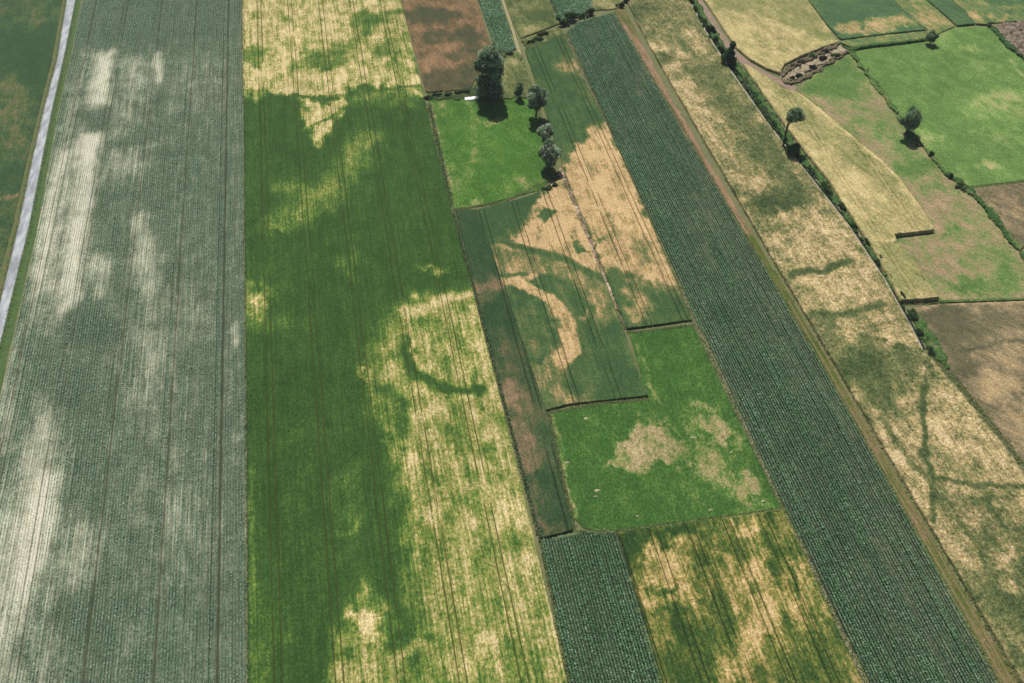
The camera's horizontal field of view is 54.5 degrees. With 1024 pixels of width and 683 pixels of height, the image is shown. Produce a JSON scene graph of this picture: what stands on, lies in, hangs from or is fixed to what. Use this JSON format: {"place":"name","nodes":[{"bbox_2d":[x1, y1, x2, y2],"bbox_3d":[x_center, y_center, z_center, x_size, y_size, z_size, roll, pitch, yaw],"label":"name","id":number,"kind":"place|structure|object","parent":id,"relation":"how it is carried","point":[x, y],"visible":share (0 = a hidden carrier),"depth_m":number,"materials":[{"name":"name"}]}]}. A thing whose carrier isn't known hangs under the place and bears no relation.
{"place":"outdoors","nodes":[
{"label":"outdoors","id":0,"kind":"place"},
{"bbox_2d":[0,0,61,271],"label":"grass field","id":1,"kind":"structure","parent":0,"point":[28,30],"depth_m":405.66,"materials":[{"name":"green plant"}]},
{"bbox_2d":[0,0,74,340],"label":"road","id":2,"kind":"structure","parent":0,"point":[22,231],"depth_m":358.17,"materials":[{"name":"grey asphalt"}]},
{"bbox_2d":[0,0,246,682],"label":"maize field","id":3,"kind":"structure","parent":0,"point":[186,454],"depth_m":291.69,"materials":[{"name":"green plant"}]},
{"bbox_2d":[243,0,567,682],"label":"wheat field","id":4,"kind":"structure","parent":0,"point":[390,538],"depth_m":284.57,"materials":[{"name":"green plant"}]},
{"bbox_2d":[401,0,490,92],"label":"fallow field","id":5,"kind":"structure","parent":0,"point":[450,39],"depth_m":429.52,"materials":[{"name":"brown soil"}]},
{"bbox_2d":[428,98,555,208],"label":"meadow","id":6,"kind":"structure","parent":0,"point":[490,150],"depth_m":372.49,"materials":[{"name":"green plant"}]},
{"bbox_2d":[465,96,479,100],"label":"tarpaulin","id":7,"kind":"object","parent":6,"relation":"on","point":[471,98],"visible":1,"depth_m":396.19,"materials":[{"name":"white plastic"}]},
{"bbox_2d":[478,0,516,51],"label":"maize plot","id":8,"kind":"object","parent":0,"point":[499,25],"visible":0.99,"depth_m":436.82,"materials":[{"name":"green plant"}]},
{"bbox_2d":[502,0,520,51],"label":"farm track","id":9,"kind":"structure","parent":0,"point":[512,28],"depth_m":436.85,"materials":[{"name":"brown soil"}]},
{"bbox_2d":[503,0,520,53],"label":"wheel track","id":10,"kind":"structure","parent":9,"relation":"on","point":[512,27],"depth_m":436.18,"materials":[{"name":"soil"}]},
{"bbox_2d":[0,0,1023,682],"bbox_3d":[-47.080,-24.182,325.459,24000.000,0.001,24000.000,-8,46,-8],"label":"ground","id":11,"kind":"structure","parent":0,"point":[696,136],"depth_m":326.53,"materials":[{"name":"green plant"}]},
{"bbox_2d":[0,0,66,300],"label":"verge","id":12,"kind":"structure","parent":11,"relation":"on","point":[4,267],"depth_m":366.24,"materials":[{"name":"green plant"}]},
{"bbox_2d":[0,0,66,299],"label":"margin weeds","id":13,"kind":"object","parent":12,"relation":"on","point":[33,152],"visible":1,"depth_m":366.74,"materials":[{"name":"green plant"}]},
{"bbox_2d":[0,0,80,390],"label":"verge","id":14,"kind":"structure","parent":11,"relation":"on","point":[4,350],"depth_m":342.96,"materials":[{"name":"plant"}]},
{"bbox_2d":[242,0,250,682],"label":"wildflower margin","id":15,"kind":"object","parent":11,"relation":"on","point":[246,427],"visible":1,"depth_m":282.23,"materials":[{"name":"green plant"}]},
{"bbox_2d":[426,103,454,205],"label":"wildflower margin","id":16,"kind":"object","parent":11,"relation":"on","point":[442,160],"visible":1,"depth_m":369.32,"materials":[{"name":"green plant"}]},
{"bbox_2d":[427,51,530,100],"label":"rough grass","id":17,"kind":"structure","parent":11,"relation":"on","point":[515,71],"depth_m":405.58,"materials":[{"name":"green plant"}]},
{"bbox_2d":[473,45,506,100],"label":"willow tree","id":18,"kind":"object","parent":11,"relation":"on","point":[489,62],"visible":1,"depth_m":387.09,"materials":[{"name":"green plant"}]},
{"bbox_2d":[429,94,558,209],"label":"margin weeds","id":19,"kind":"object","parent":11,"relation":"on","point":[553,177],"visible":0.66,"depth_m":354.89,"materials":[{"name":"green plant"}]},
{"bbox_2d":[451,209,541,538],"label":"wildflower margin","id":20,"kind":"object","parent":11,"relation":"on","point":[499,387],"visible":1,"depth_m":287.44,"materials":[{"name":"green plant"}]},
{"bbox_2d":[456,209,572,538],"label":"rye strip","id":21,"kind":"object","parent":11,"relation":"on","point":[529,421],"visible":1,"depth_m":287.41,"materials":[{"name":"green plant"}]},
{"bbox_2d":[514,82,523,98],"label":"young tree","id":22,"kind":"object","parent":11,"relation":"on","point":[519,88],"visible":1,"depth_m":393.23,"materials":[{"name":"green plant"}]},
{"bbox_2d":[526,84,547,117],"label":"ash tree","id":23,"kind":"object","parent":11,"relation":"on","point":[536,95],"visible":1,"depth_m":379.65,"materials":[{"name":"green plant"}]},
{"bbox_2d":[524,54,560,159],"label":"baulk","id":24,"kind":"object","parent":11,"relation":"on","point":[528,66],"visible":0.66,"depth_m":408.72,"materials":[{"name":"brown plant"}]},
{"bbox_2d":[536,123,554,144],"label":"ash tree","id":25,"kind":"object","parent":11,"relation":"on","point":[545,131],"visible":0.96,"depth_m":366.62,"materials":[{"name":"green plant"}]},
{"bbox_2d":[541,185,552,189],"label":"margin bush","id":26,"kind":"object","parent":11,"relation":"on","point":[549,187],"visible":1,"depth_m":353.93,"materials":[{"name":"green plant"}]},
{"bbox_2d":[539,138,561,168],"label":"ash tree","id":27,"kind":"object","parent":11,"relation":"on","point":[550,152],"visible":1,"depth_m":357.06,"materials":[{"name":"green plant"}]},
{"bbox_2d":[539,540,570,682],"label":"margin weeds","id":28,"kind":"object","parent":11,"relation":"on","point":[556,621],"visible":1,"depth_m":237.83,"materials":[{"name":"green plant"}]},
{"bbox_2d":[547,412,577,530],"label":"margin weeds","id":29,"kind":"object","parent":11,"relation":"on","point":[563,479],"visible":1,"depth_m":266.50,"materials":[{"name":"green plant"}]},
{"bbox_2d":[558,20,569,26],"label":"hedge bush","id":30,"kind":"object","parent":11,"relation":"on","point":[563,23],"visible":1,"depth_m":437.24,"materials":[{"name":"green plant"}]},
{"bbox_2d":[555,11,579,23],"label":"hedge bush","id":31,"kind":"object","parent":11,"relation":"on","point":[571,15],"visible":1,"depth_m":439.51,"materials":[{"name":"green plant"}]},
{"bbox_2d":[585,8,594,16],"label":"hedge bush","id":32,"kind":"object","parent":11,"relation":"on","point":[590,11],"visible":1,"depth_m":443.72,"materials":[{"name":"green plant"}]},
{"bbox_2d":[558,168,626,329],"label":"baulk","id":33,"kind":"object","parent":11,"relation":"on","point":[561,175],"visible":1,"depth_m":338.01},
{"bbox_2d":[547,396,648,413],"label":"margin weeds","id":34,"kind":"object","parent":11,"relation":"on","point":[607,402],"visible":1,"depth_m":283.98,"materials":[{"name":"green plant"}]},
{"bbox_2d":[591,0,624,10],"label":"grass strip","id":35,"kind":"object","parent":11,"relation":"on","point":[599,5],"depth_m":451.77,"materials":[{"name":"beige plant"}]},
{"bbox_2d":[627,323,691,333],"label":"margin weeds","id":36,"kind":"object","parent":11,"relation":"on","point":[675,326],"visible":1,"depth_m":305.36,"materials":[{"name":"green plant"}]},
{"bbox_2d":[574,508,786,534],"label":"margin weeds","id":37,"kind":"object","parent":11,"relation":"on","point":[621,530],"visible":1,"depth_m":254.91,"materials":[{"name":"green plant"}]},
{"bbox_2d":[721,40,736,64],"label":"ditch tree","id":38,"kind":"object","parent":11,"relation":"on","point":[728,56],"visible":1,"depth_m":411.65,"materials":[{"name":"green plant"}]},
{"bbox_2d":[739,76,751,85],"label":"ditch bush","id":39,"kind":"object","parent":11,"relation":"on","point":[744,78],"visible":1,"depth_m":405.31,"materials":[{"name":"green plant"}]},
{"bbox_2d":[743,83,752,91],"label":"ditch bush","id":40,"kind":"object","parent":11,"relation":"on","point":[748,87],"visible":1,"depth_m":401.02,"materials":[{"name":"green plant"}]},
{"bbox_2d":[748,91,757,97],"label":"ditch bush","id":41,"kind":"object","parent":11,"relation":"on","point":[754,94],"visible":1,"depth_m":397.77,"materials":[{"name":"green plant"}]},
{"bbox_2d":[758,105,772,114],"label":"ditch bush","id":42,"kind":"object","parent":11,"relation":"on","point":[763,108],"visible":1,"depth_m":390.03,"materials":[{"name":"green plant"}]},
{"bbox_2d":[771,120,779,129],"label":"ditch bush","id":43,"kind":"object","parent":11,"relation":"on","point":[774,123],"visible":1,"depth_m":382.59,"materials":[{"name":"green plant"}]},
{"bbox_2d":[781,106,805,144],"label":"slender tree","id":44,"kind":"object","parent":11,"relation":"on","point":[794,115],"visible":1,"depth_m":363.48,"materials":[{"name":"green plant"}]},
{"bbox_2d":[785,142,801,155],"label":"shrub","id":45,"kind":"object","parent":11,"relation":"on","point":[794,149],"visible":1,"depth_m":366.74,"materials":[{"name":"green plant"}]},
{"bbox_2d":[614,12,1001,682],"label":"margin weeds","id":46,"kind":"object","parent":11,"relation":"on","point":[822,368],"visible":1,"depth_m":287.94,"materials":[{"name":"green plant"}]},
{"bbox_2d":[779,45,846,80],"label":"reed hollow","id":47,"kind":"object","parent":11,"relation":"on","point":[805,66],"visible":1,"depth_m":414.61,"materials":[{"name":"beige plant"}]},
{"bbox_2d":[808,165,817,176],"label":"ditch bush","id":48,"kind":"object","parent":11,"relation":"on","point":[812,170],"visible":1,"depth_m":361.22,"materials":[{"name":"green plant"}]},
{"bbox_2d":[781,50,848,84],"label":"scrub bank","id":49,"kind":"structure","parent":11,"relation":"on","point":[819,69],"depth_m":409.70,"materials":[{"name":"brown soil"}]},
{"bbox_2d":[818,55,831,61],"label":"reed bush","id":50,"kind":"object","parent":11,"relation":"on","point":[821,57],"visible":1,"depth_m":416.87,"materials":[{"name":"green plant"}]},
{"bbox_2d":[820,181,832,197],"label":"ditch bush","id":51,"kind":"object","parent":11,"relation":"on","point":[826,186],"visible":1,"depth_m":353.29,"materials":[{"name":"green plant"}]},
{"bbox_2d":[830,53,841,58],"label":"reed bush","id":52,"kind":"object","parent":11,"relation":"on","point":[836,55],"visible":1,"depth_m":419.30,"materials":[{"name":"green plant"}]},
{"bbox_2d":[661,68,1019,681],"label":"margin weeds","id":53,"kind":"object","parent":11,"relation":"on","point":[1011,666],"visible":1,"depth_m":260.88,"materials":[{"name":"green plant"}]},
{"bbox_2d":[839,201,846,210],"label":"ditch bush","id":54,"kind":"object","parent":11,"relation":"on","point":[842,205],"visible":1,"depth_m":346.25,"materials":[{"name":"green plant"}]},
{"bbox_2d":[849,220,857,231],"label":"ditch bush","id":55,"kind":"object","parent":11,"relation":"on","point":[855,225],"visible":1,"depth_m":339.36,"materials":[{"name":"green plant"}]},
{"bbox_2d":[808,0,925,40],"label":"barley plot","id":56,"kind":"object","parent":11,"relation":"on","point":[843,20],"visible":1,"depth_m":441.68,"materials":[{"name":"green plant"}]},
{"bbox_2d":[839,38,925,50],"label":"hedge","id":57,"kind":"object","parent":11,"relation":"on","point":[864,46],"visible":1,"depth_m":425.68,"materials":[{"name":"green plant"}]},
{"bbox_2d":[839,31,925,46],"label":"grass strip","id":58,"kind":"object","parent":11,"relation":"on","point":[888,38],"depth_m":428.58,"materials":[{"name":"green plant"}]},
{"bbox_2d":[899,106,922,133],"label":"round tree","id":59,"kind":"object","parent":11,"relation":"on","point":[911,119],"visible":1,"depth_m":372.63,"materials":[{"name":"green plant"}]},
{"bbox_2d":[798,54,1023,299],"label":"pasture","id":60,"kind":"structure","parent":11,"relation":"on","point":[967,250],"depth_m":348.29,"materials":[{"name":"green plant"}]},
{"bbox_2d":[917,328,928,337],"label":"ditch bush","id":61,"kind":"object","parent":11,"relation":"on","point":[920,332],"visible":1,"depth_m":302.69,"materials":[{"name":"green plant"}]},
{"bbox_2d":[894,0,954,33],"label":"grass strip","id":62,"kind":"object","parent":11,"relation":"on","point":[926,15],"depth_m":444.72,"materials":[{"name":"plant"}]},
{"bbox_2d":[926,346,935,354],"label":"ditch bush","id":63,"kind":"object","parent":11,"relation":"on","point":[931,349],"visible":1,"depth_m":297.55,"materials":[{"name":"green plant"}]},
{"bbox_2d":[925,29,939,43],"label":"bushy tree","id":64,"kind":"object","parent":11,"relation":"on","point":[931,36],"visible":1,"depth_m":423.92,"materials":[{"name":"green plant"}]},
{"bbox_2d":[847,49,1023,259],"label":"overgrown ditch","id":65,"kind":"object","parent":11,"relation":"on","point":[995,218],"visible":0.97,"depth_m":358.38,"materials":[{"name":"green plant"}]},
{"bbox_2d":[854,26,1023,186],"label":"pasture","id":66,"kind":"structure","parent":11,"relation":"on","point":[961,89],"depth_m":398.42,"materials":[{"name":"green plant"}]},
{"bbox_2d":[927,0,974,26],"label":"beet plot","id":67,"kind":"object","parent":11,"relation":"on","point":[953,13],"visible":1,"depth_m":445.54,"materials":[{"name":"green plant"}]},
{"bbox_2d":[954,182,966,188],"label":"ditch shrub","id":68,"kind":"object","parent":11,"relation":"on","point":[959,185],"visible":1,"depth_m":355.13,"materials":[{"name":"green plant"}]},
{"bbox_2d":[899,300,1023,304],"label":"margin weeds","id":69,"kind":"object","parent":11,"relation":"on","point":[927,302],"visible":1,"depth_m":313.32,"materials":[{"name":"green plant"}]},
{"bbox_2d":[952,0,988,25],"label":"grass strip","id":70,"kind":"object","parent":11,"relation":"on","point":[973,12],"visible":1,"depth_m":445.98,"materials":[{"name":"plant"}]},
{"bbox_2d":[931,357,1023,469],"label":"margin weeds","id":71,"kind":"object","parent":11,"relation":"on","point":[975,405],"visible":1,"depth_m":282.64,"materials":[{"name":"green plant"}]},
{"bbox_2d":[940,298,1023,303],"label":"grass bank","id":72,"kind":"structure","parent":11,"relation":"on","point":[979,300],"depth_m":313.68,"materials":[{"name":"green plant"}]},
{"bbox_2d":[972,181,1022,188],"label":"margin weeds","id":73,"kind":"object","parent":11,"relation":"on","point":[997,184],"visible":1,"depth_m":356.67,"materials":[{"name":"green plant"}]},
{"bbox_2d":[971,0,1023,23],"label":"weedy plot","id":74,"kind":"object","parent":11,"relation":"on","point":[1002,11],"visible":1,"depth_m":447.84,"materials":[{"name":"plant"}]},
{"bbox_2d":[989,26,1023,59],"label":"overgrown ditch","id":75,"kind":"object","parent":11,"relation":"on","point":[1002,38],"visible":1,"depth_m":427.20,"materials":[{"name":"green plant"}]},
{"bbox_2d":[994,21,1023,55],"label":"ploughed field","id":76,"kind":"structure","parent":11,"relation":"on","point":[1013,33],"depth_m":432.12,"materials":[{"name":"brown soil"}]},
{"bbox_2d":[505,0,557,38],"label":"hay field","id":77,"kind":"structure","parent":0,"point":[530,17],"depth_m":444.06,"materials":[{"name":"green plant"}]},
{"bbox_2d":[521,26,563,49],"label":"rough grass","id":78,"kind":"structure","parent":0,"point":[556,31],"depth_m":430.28,"materials":[{"name":"green plant"}]},
{"bbox_2d":[478,179,647,410],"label":"barley field","id":79,"kind":"structure","parent":0,"point":[572,333],"depth_m":312.89,"materials":[{"name":"green plant"}]},
{"bbox_2d":[550,0,593,20],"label":"maize plot","id":80,"kind":"object","parent":0,"point":[570,10],"visible":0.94,"depth_m":448.64,"materials":[{"name":"green plant"}]},
{"bbox_2d":[540,531,661,682],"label":"maize plot","id":81,"kind":"object","parent":0,"point":[614,615],"visible":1,"depth_m":236.86,"materials":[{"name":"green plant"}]},
{"bbox_2d":[525,33,691,329],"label":"barley field","id":82,"kind":"structure","parent":0,"point":[644,287],"depth_m":350.61,"materials":[{"name":"beige plant"}]},
{"bbox_2d":[549,325,780,530],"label":"meadow","id":83,"kind":"structure","parent":0,"point":[677,473],"depth_m":272.11,"materials":[{"name":"green plant"}]},
{"bbox_2d":[564,32,866,682],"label":"grass path","id":84,"kind":"structure","parent":0,"point":[792,524],"depth_m":270.80,"materials":[{"name":"green plant"}]},
{"bbox_2d":[618,510,862,682],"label":"weedy grain field","id":85,"kind":"structure","parent":0,"point":[737,599],"depth_m":238.41,"materials":[{"name":"plant"}]},
{"bbox_2d":[698,0,796,90],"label":"dirt track","id":86,"kind":"structure","parent":0,"point":[741,59],"depth_m":419.98,"materials":[{"name":"soil"}]},
{"bbox_2d":[703,0,837,73],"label":"rye field","id":87,"kind":"structure","parent":0,"point":[775,36],"depth_m":434.33,"materials":[{"name":"beige plant"}]},
{"bbox_2d":[566,12,996,682],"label":"maize strip","id":88,"kind":"object","parent":0,"point":[746,344],"visible":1,"depth_m":283.43,"materials":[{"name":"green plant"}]},
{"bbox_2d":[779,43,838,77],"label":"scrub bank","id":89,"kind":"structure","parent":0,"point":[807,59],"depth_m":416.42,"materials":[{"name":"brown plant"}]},
{"bbox_2d":[693,4,925,349],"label":"ditch water","id":90,"kind":"structure","parent":0,"point":[860,240],"depth_m":346.73,"materials":[{"name":"black liquid"}]},
{"bbox_2d":[614,7,1017,682],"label":"track","id":91,"kind":"structure","parent":0,"point":[628,27],"depth_m":286.32,"materials":[{"name":"brown soil"}]},
{"bbox_2d":[788,300,1005,682],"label":"wheel track","id":92,"kind":"structure","parent":91,"relation":"on","point":[985,648],"depth_m":257.74,"materials":[{"name":"soil"}]},
{"bbox_2d":[691,0,950,369],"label":"ditch bank","id":93,"kind":"structure","parent":0,"point":[813,180],"depth_m":354.09,"materials":[{"name":"green plant"}]},
{"bbox_2d":[700,18,707,24],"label":"ditch bush","id":94,"kind":"object","parent":93,"relation":"on","point":[704,21],"visible":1,"depth_m":437.15,"materials":[{"name":"green plant"}]},
{"bbox_2d":[702,23,711,33],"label":"ditch bush","id":95,"kind":"object","parent":93,"relation":"on","point":[708,27],"visible":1,"depth_m":433.62,"materials":[{"name":"green plant"}]},
{"bbox_2d":[708,35,718,44],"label":"ditch bush","id":96,"kind":"object","parent":93,"relation":"on","point":[715,39],"visible":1,"depth_m":426.77,"materials":[{"name":"green plant"}]},
{"bbox_2d":[717,43,724,53],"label":"ditch bush","id":97,"kind":"object","parent":93,"relation":"on","point":[720,48],"visible":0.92,"depth_m":421.27,"materials":[{"name":"green plant"}]},
{"bbox_2d":[755,98,761,107],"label":"ditch bush","id":98,"kind":"object","parent":93,"relation":"on","point":[758,101],"visible":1,"depth_m":393.28,"materials":[{"name":"green plant"}]},
{"bbox_2d":[764,112,773,122],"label":"ditch bush","id":99,"kind":"object","parent":93,"relation":"on","point":[768,116],"visible":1,"depth_m":385.97,"materials":[{"name":"green plant"}]},
{"bbox_2d":[771,126,781,136],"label":"ditch bush","id":100,"kind":"object","parent":93,"relation":"on","point":[776,130],"visible":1,"depth_m":379.35,"materials":[{"name":"green plant"}]},
{"bbox_2d":[901,305,918,320],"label":"ditch bush","id":101,"kind":"object","parent":93,"relation":"on","point":[912,312],"visible":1,"depth_m":308.69,"materials":[{"name":"green plant"}]},
{"bbox_2d":[627,0,1023,682],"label":"grain field","id":102,"kind":"structure","parent":0,"point":[961,472],"depth_m":300.40,"materials":[{"name":"beige plant"}]},
{"bbox_2d":[743,64,938,302],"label":"rye field","id":103,"kind":"structure","parent":0,"point":[884,210],"depth_m":353.76,"materials":[{"name":"beige plant"}]},
{"bbox_2d":[914,301,1023,461],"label":"stubble field","id":104,"kind":"structure","parent":0,"point":[981,344],"depth_m":298.10,"materials":[{"name":"beige plant"}]},
{"bbox_2d":[975,183,1023,250],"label":"stubble field","id":105,"kind":"structure","parent":0,"point":[1006,201],"depth_m":349.06,"materials":[{"name":"beige plant"}]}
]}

